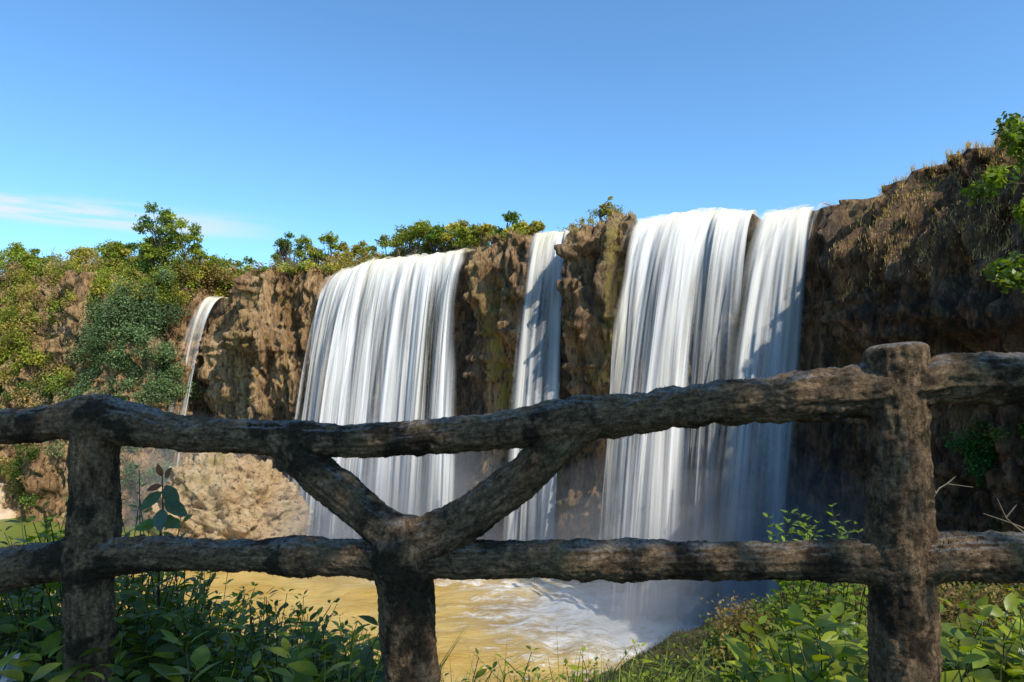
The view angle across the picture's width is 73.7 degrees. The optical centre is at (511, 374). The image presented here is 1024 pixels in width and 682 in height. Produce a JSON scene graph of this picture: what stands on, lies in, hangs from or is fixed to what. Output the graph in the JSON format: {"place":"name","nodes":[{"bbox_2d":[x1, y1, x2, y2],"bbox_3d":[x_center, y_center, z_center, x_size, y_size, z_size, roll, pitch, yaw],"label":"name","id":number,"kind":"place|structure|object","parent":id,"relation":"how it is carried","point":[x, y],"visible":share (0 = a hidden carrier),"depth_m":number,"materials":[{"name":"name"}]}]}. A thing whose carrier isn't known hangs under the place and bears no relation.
{"place":"outdoors","nodes":[
{"label":"outdoors","id":0,"kind":"place"},
{"bbox_2d":[0,482,16,518],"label":"river bank","id":1,"kind":"structure","parent":0,"point":[8,513],"depth_m":78.70,"materials":[{"name":"beige stone"}]},
{"bbox_2d":[0,517,756,681],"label":"river pool","id":2,"kind":"structure","parent":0,"point":[489,615],"depth_m":47.21,"materials":[{"name":"liquid"}]},
{"bbox_2d":[142,452,314,540],"bbox_3d":[-26.000,14.038,63.896,15.797,16.028,10.598,0,0,0],"label":"boulder","id":3,"kind":"object","parent":2,"relation":"in","point":[228,496],"visible":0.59,"depth_m":60.02,"materials":[{"name":"beige stone"}]},
{"bbox_2d":[305,249,471,537],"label":"waterfall","id":4,"kind":"structure","parent":0,"point":[424,268],"depth_m":65.98,"materials":[{"name":"liquid"}]},
{"bbox_2d":[9,601,1002,681],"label":"ground","id":5,"kind":"structure","parent":0,"point":[625,665],"depth_m":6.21,"materials":[{"name":"green plant"}]},
{"bbox_2d":[134,464,187,642],"bbox_3d":[-1.409,1.066,2.712,0.218,1.411,0.086,0,0,0],"label":"sapling","id":6,"kind":"object","parent":5,"relation":"on","point":[161,519],"visible":0.79,"depth_m":2.74,"materials":[{"name":"green plant"}]},
{"bbox_2d":[0,465,383,681],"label":"undergrowth","id":7,"kind":"object","parent":5,"relation":"on","point":[34,624],"visible":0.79,"depth_m":2.60,"materials":[{"name":"green plant"}]},
{"bbox_2d":[0,650,21,681],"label":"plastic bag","id":8,"kind":"object","parent":7,"relation":"on","point":[5,678],"visible":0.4,"depth_m":2.20,"materials":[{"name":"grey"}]},
{"bbox_2d":[0,341,1023,681],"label":"rustic log fence","id":9,"kind":"object","parent":5,"relation":"on","point":[902,557],"visible":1,"depth_m":1.93,"materials":[{"name":"brown wood"}]},
{"bbox_2d":[934,476,1023,532],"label":"dead twigs","id":10,"kind":"object","parent":9,"relation":"attached to","point":[1006,518],"visible":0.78,"depth_m":2.00,"materials":[{"name":"brown wood"}]},
{"bbox_2d":[440,503,1023,681],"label":"broadleaf plants","id":11,"kind":"object","parent":5,"relation":"on","point":[828,665],"visible":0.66,"depth_m":2.50,"materials":[{"name":"green plant"}]},
{"bbox_2d":[682,581,1023,678],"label":"shrub mound","id":12,"kind":"object","parent":5,"relation":"on","point":[996,593],"visible":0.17,"depth_m":5.57,"materials":[{"name":"green plant"}]},
{"bbox_2d":[842,612,1023,678],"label":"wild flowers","id":13,"kind":"object","parent":5,"relation":"on","point":[1022,650],"visible":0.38,"depth_m":2.33,"materials":[{"name":"green plant"}]},
{"bbox_2d":[960,111,1023,293],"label":"broadleaf tree","id":14,"kind":"object","parent":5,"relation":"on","point":[1011,128],"visible":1,"depth_m":6.08,"materials":[{"name":"green plant"}]},
{"bbox_2d":[0,138,1023,608],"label":"cliff","id":15,"kind":"structure","parent":0,"point":[698,484],"depth_m":52.78,"materials":[{"name":"brown stone"}]},
{"bbox_2d":[186,296,227,360],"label":"waterfall","id":16,"kind":"structure","parent":15,"relation":"on","point":[209,301],"depth_m":82.90,"materials":[{"name":"liquid"}]},
{"bbox_2d":[0,196,625,297],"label":"distant trees","id":17,"kind":"object","parent":15,"relation":"on","point":[222,272],"visible":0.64,"depth_m":80.66,"materials":[{"name":"green plant"}]},
{"bbox_2d":[0,110,1023,531],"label":"cliff shrubs","id":18,"kind":"object","parent":15,"relation":"on","point":[136,306],"visible":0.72,"depth_m":77.25,"materials":[{"name":"green plant"}]},
{"bbox_2d":[0,0,1023,275],"label":"sky","id":19,"kind":"structure","parent":0,"point":[255,122],"materials":[{"name":"blue"}]},
{"bbox_2d":[512,231,569,507],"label":"waterfall","id":20,"kind":"structure","parent":0,"point":[554,261],"depth_m":56.55,"materials":[{"name":"liquid"}]},
{"bbox_2d":[619,208,757,537],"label":"waterfall","id":21,"kind":"structure","parent":0,"point":[688,232],"depth_m":48.90,"materials":[{"name":"liquid"}]},
{"bbox_2d":[740,207,812,466],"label":"waterfall","id":22,"kind":"structure","parent":0,"point":[778,226],"depth_m":46.40,"materials":[{"name":"liquid"}]}
]}

